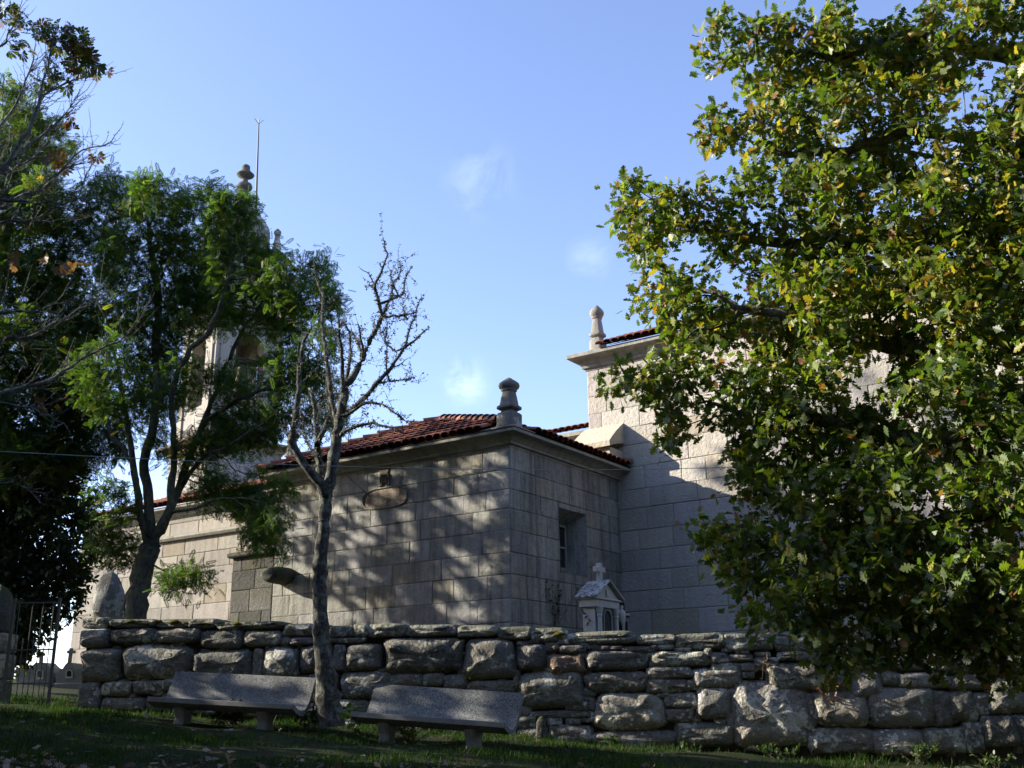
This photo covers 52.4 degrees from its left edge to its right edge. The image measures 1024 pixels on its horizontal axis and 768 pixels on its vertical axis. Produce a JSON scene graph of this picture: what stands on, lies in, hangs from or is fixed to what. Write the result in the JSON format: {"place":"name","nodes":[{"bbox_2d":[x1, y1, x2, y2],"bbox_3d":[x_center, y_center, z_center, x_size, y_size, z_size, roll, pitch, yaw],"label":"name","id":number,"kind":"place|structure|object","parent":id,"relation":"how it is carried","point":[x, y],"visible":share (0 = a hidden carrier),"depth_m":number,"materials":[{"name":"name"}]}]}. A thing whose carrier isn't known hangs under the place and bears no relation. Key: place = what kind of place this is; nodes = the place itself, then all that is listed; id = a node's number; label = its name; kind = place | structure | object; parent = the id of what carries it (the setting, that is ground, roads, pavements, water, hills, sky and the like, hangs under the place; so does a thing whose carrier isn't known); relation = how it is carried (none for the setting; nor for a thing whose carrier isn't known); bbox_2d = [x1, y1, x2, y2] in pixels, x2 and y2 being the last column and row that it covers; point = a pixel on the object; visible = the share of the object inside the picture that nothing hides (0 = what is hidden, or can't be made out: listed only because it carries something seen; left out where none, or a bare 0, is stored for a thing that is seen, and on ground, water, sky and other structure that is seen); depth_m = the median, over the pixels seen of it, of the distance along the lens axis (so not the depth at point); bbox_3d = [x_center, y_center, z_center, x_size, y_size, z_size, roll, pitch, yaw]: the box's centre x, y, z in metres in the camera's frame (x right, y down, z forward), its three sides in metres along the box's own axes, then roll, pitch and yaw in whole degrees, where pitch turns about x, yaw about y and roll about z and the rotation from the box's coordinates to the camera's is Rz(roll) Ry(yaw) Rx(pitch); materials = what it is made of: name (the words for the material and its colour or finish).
{"place":"outdoors","nodes":[
{"label":"outdoors","id":0,"kind":"place"},
{"bbox_2d":[83,636,816,682],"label":"churchyard ground","id":1,"kind":"structure","parent":0,"point":[770,651],"depth_m":15.81,"materials":[{"name":"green plant"}]},
{"bbox_2d":[53,648,82,688],"bbox_3d":[-10.643,7.214,25.372,0.738,1.470,0.900,-1,-17,0],"label":"niche tomb","id":2,"kind":"object","parent":1,"relation":"on","point":[68,675],"visible":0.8,"depth_m":25.08,"materials":[{"name":"stone"}]},
{"bbox_2d":[51,155,360,618],"bbox_3d":[-6.211,-0.258,19.908,6.830,9.729,4.563,-1,-17,0],"label":"robinia tree","id":3,"kind":"object","parent":1,"relation":"on","point":[202,289],"visible":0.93,"depth_m":19.59,"materials":[{"name":"green plant"}]},
{"bbox_2d":[157,164,286,506],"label":"bell tower","id":4,"kind":"structure","parent":1,"relation":"on","point":[217,348],"depth_m":38.85,"materials":[{"name":"stone"}]},
{"bbox_2d":[235,356,256,392],"bbox_3d":[-10.203,-0.271,39.266,1.158,1.482,0.765,3,-18,-13],"label":"church bell","id":5,"kind":"object","parent":4,"relation":"hanging from","point":[243,364],"visible":0.18,"depth_m":39.26,"materials":[{"name":"green metal"}]},
{"bbox_2d":[254,118,263,215],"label":"lightning rod","id":6,"kind":"object","parent":4,"relation":"attached to","point":[256,190],"visible":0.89,"depth_m":41.84,"materials":[{"name":"metal"}]},
{"bbox_2d":[574,563,624,631],"bbox_3d":[1.580,4.136,18.612,0.470,1.852,1.000,-12,-21,33],"label":"white tomb","id":7,"kind":"object","parent":1,"relation":"on","point":[599,598],"visible":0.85,"depth_m":18.49,"materials":[{"name":"stone"}]},
{"bbox_2d":[619,603,629,630],"bbox_3d":[1.993,4.425,18.839,0.300,0.905,0.218,-1,-17,0],"label":"grave cross","id":8,"kind":"object","parent":1,"relation":"on","point":[623,623],"visible":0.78,"depth_m":18.82,"materials":[{"name":"grey stone"}]},
{"bbox_2d":[0,678,1022,767],"bbox_3d":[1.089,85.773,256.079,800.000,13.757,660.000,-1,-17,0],"label":"ground","id":9,"kind":"structure","parent":0,"point":[247,750],"depth_m":12.83,"materials":[{"name":"green plant"}]},
{"bbox_2d":[0,584,17,702],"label":"gate pier","id":10,"kind":"structure","parent":9,"relation":"on","point":[6,599],"depth_m":17.23,"materials":[{"name":"stone"}]},
{"bbox_2d":[0,598,61,704],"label":"iron gate","id":11,"kind":"structure","parent":9,"relation":"on","point":[9,649],"depth_m":16.89,"materials":[{"name":"metal"}]},
{"bbox_2d":[16,651,60,686],"bbox_3d":[-11.498,7.259,25.362,0.979,1.401,0.900,-1,-17,0],"label":"niche tomb","id":12,"kind":"object","parent":9,"relation":"on","point":[37,676],"visible":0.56,"depth_m":25.09,"materials":[{"name":"stone"}]},
{"bbox_2d":[0,418,105,681],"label":"ivy clad tree","id":13,"kind":"object","parent":9,"relation":"on","point":[25,528],"visible":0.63,"depth_m":19.84,"materials":[{"name":"green plant"}]},
{"bbox_2d":[0,68,114,508],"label":"robinia tree","id":14,"kind":"object","parent":9,"relation":"on","point":[66,465],"visible":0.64,"depth_m":20.54,"materials":[{"name":"green plant"}]},
{"bbox_2d":[0,0,161,505],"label":"chestnut tree","id":15,"kind":"object","parent":9,"relation":"on","point":[81,51],"visible":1,"depth_m":14.10,"materials":[{"name":"green plant"}]},
{"bbox_2d":[204,698,246,728],"bbox_3d":[-4.051,4.682,14.793,0.761,0.530,0.504,-9,-19,24],"label":"fern","id":16,"kind":"object","parent":9,"relation":"on","point":[234,716],"visible":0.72,"depth_m":14.73,"materials":[{"name":"green plant"}]},
{"bbox_2d":[147,671,315,729],"bbox_3d":[-3.958,4.478,14.692,2.253,0.872,0.721,-5,-18,12],"label":"stone bench","id":17,"kind":"object","parent":9,"relation":"on","point":[266,699],"visible":0.9,"depth_m":14.79,"materials":[{"name":"stone"}]},
{"bbox_2d":[282,705,344,730],"bbox_3d":[-2.809,4.718,14.713,0.904,0.360,0.355,2,-18,-9],"label":"nettle clump","id":18,"kind":"object","parent":9,"relation":"on","point":[312,721],"visible":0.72,"depth_m":14.63,"materials":[{"name":"green plant"}]},
{"bbox_2d":[338,700,363,736],"bbox_3d":[-2.190,4.525,14.075,0.339,0.475,0.400,5,-18,-17],"label":"broadleaf weed","id":19,"kind":"object","parent":9,"relation":"on","point":[350,705],"visible":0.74,"depth_m":14.11,"materials":[{"name":"green plant"}]},
{"bbox_2d":[276,213,430,727],"bbox_3d":[-2.432,1.130,15.677,2.479,7.696,1.642,-1,-17,0],"label":"dead tree","id":20,"kind":"object","parent":9,"relation":"on","point":[328,695],"visible":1,"depth_m":15.66,"materials":[{"name":"grey wood"}]},
{"bbox_2d":[394,714,442,744],"bbox_3d":[-1.277,4.697,13.951,0.886,0.549,0.539,-1,-17,0],"label":"fern","id":21,"kind":"object","parent":9,"relation":"on","point":[403,737],"visible":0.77,"depth_m":13.94,"materials":[{"name":"green plant"}]},
{"bbox_2d":[350,684,523,749],"bbox_3d":[-0.994,4.405,13.749,2.203,0.901,0.721,-7,-18,18],"label":"stone bench","id":22,"kind":"object","parent":9,"relation":"on","point":[474,715],"visible":0.91,"depth_m":13.81,"materials":[{"name":"stone"}]},
{"bbox_2d":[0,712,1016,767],"bbox_3d":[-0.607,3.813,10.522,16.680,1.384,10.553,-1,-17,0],"label":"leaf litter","id":23,"kind":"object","parent":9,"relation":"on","point":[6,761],"visible":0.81,"depth_m":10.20,"materials":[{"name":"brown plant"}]},
{"bbox_2d":[536,716,546,739],"bbox_3d":[0.417,5.022,15.088,0.166,0.400,0.125,-4,-18,11],"label":"stone stub","id":24,"kind":"object","parent":9,"relation":"on","point":[541,730],"visible":0.73,"depth_m":15.05,"materials":[{"name":"grey stone"}]},
{"bbox_2d":[70,243,1023,663],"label":"church","id":25,"kind":"structure","parent":9,"relation":"on","point":[436,529],"depth_m":22.32,"materials":[{"name":"stone"}]},
{"bbox_2d":[0,451,728,469],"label":"overhead cable","id":26,"kind":"object","parent":25,"relation":"attached to","point":[356,466],"visible":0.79,"depth_m":15.50,"materials":[{"name":"grey plastic"}]},
{"bbox_2d":[545,581,578,624],"bbox_3d":[0.912,4.379,20.805,0.935,0.863,0.475,-1,-17,0],"label":"climbing plant","id":27,"kind":"object","parent":25,"relation":"attached to","point":[558,609],"visible":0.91,"depth_m":20.74,"materials":[{"name":"green plant"}]},
{"bbox_2d":[559,508,587,576],"bbox_3d":[0.997,3.406,22.095,0.729,1.330,1.080,-12,-21,33],"label":"window","id":28,"kind":"structure","parent":25,"relation":"in","point":[572,525],"depth_m":22.32,"materials":[{"name":"stone"}]},
{"bbox_2d":[77,618,1023,767],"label":"stone wall","id":29,"kind":"structure","parent":9,"relation":"on","point":[698,689],"depth_m":15.40,"materials":[{"name":"stone"}]},
{"bbox_2d":[91,570,124,618],"bbox_3d":[-6.735,3.579,17.406,0.503,0.916,0.382,-1,-17,0],"label":"standing stone","id":30,"kind":"object","parent":29,"relation":"on","point":[109,599],"visible":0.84,"depth_m":17.27,"materials":[{"name":"stone"}]},
{"bbox_2d":[463,669,479,680],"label":"wall fern","id":31,"kind":"object","parent":29,"relation":"attached to","point":[467,676],"depth_m":15.73,"materials":[{"name":"green plant"}]},
{"bbox_2d":[760,652,772,680],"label":"dried weed","id":32,"kind":"object","parent":29,"relation":"attached to","point":[767,657],"visible":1,"depth_m":15.11,"materials":[{"name":"brown plant"}]},
{"bbox_2d":[816,674,846,703],"bbox_3d":[4.564,4.351,14.874,0.429,0.421,0.190,-5,-18,12],"label":"dried weed","id":33,"kind":"object","parent":29,"relation":"attached to","point":[819,688],"visible":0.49,"depth_m":14.86,"materials":[{"name":"brown plant"}]},
{"bbox_2d":[603,735,619,746],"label":"weed","id":34,"kind":"object","parent":9,"relation":"on","point":[614,739],"visible":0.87,"depth_m":15.07,"materials":[{"name":"green plant"}]},
{"bbox_2d":[679,741,700,751],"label":"weed","id":35,"kind":"object","parent":9,"relation":"on","point":[681,744],"visible":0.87,"depth_m":14.85,"materials":[{"name":"green plant"}]},
{"bbox_2d":[752,742,800,759],"bbox_3d":[3.715,5.164,14.641,0.730,0.255,0.408,2,-17,-7],"label":"weed","id":36,"kind":"object","parent":9,"relation":"on","point":[777,751],"visible":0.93,"depth_m":14.65,"materials":[{"name":"green plant"}]},
{"bbox_2d":[593,0,1023,703],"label":"oak tree","id":37,"kind":"object","parent":9,"relation":"on","point":[911,608],"visible":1,"depth_m":9.33,"materials":[{"name":"green plant"}]},
{"bbox_2d":[881,741,938,764],"bbox_3d":[5.513,5.057,14.277,0.810,0.324,0.409,-1,-17,0],"label":"weed","id":38,"kind":"object","parent":9,"relation":"on","point":[919,758],"visible":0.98,"depth_m":14.30,"materials":[{"name":"green plant"}]},
{"bbox_2d":[954,764,985,767],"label":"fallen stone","id":39,"kind":"object","parent":9,"relation":"on","point":[969,766],"visible":0.98,"depth_m":14.05,"materials":[{"name":"grey stone"}]},
{"bbox_2d":[968,749,1015,767],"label":"weed","id":40,"kind":"object","parent":9,"relation":"on","point":[993,758],"visible":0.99,"depth_m":14.12,"materials":[{"name":"green plant"}]},
{"bbox_2d":[0,0,1023,677],"label":"sky","id":41,"kind":"structure","parent":0,"point":[482,134],"materials":[{"name":"blue"}]}
]}

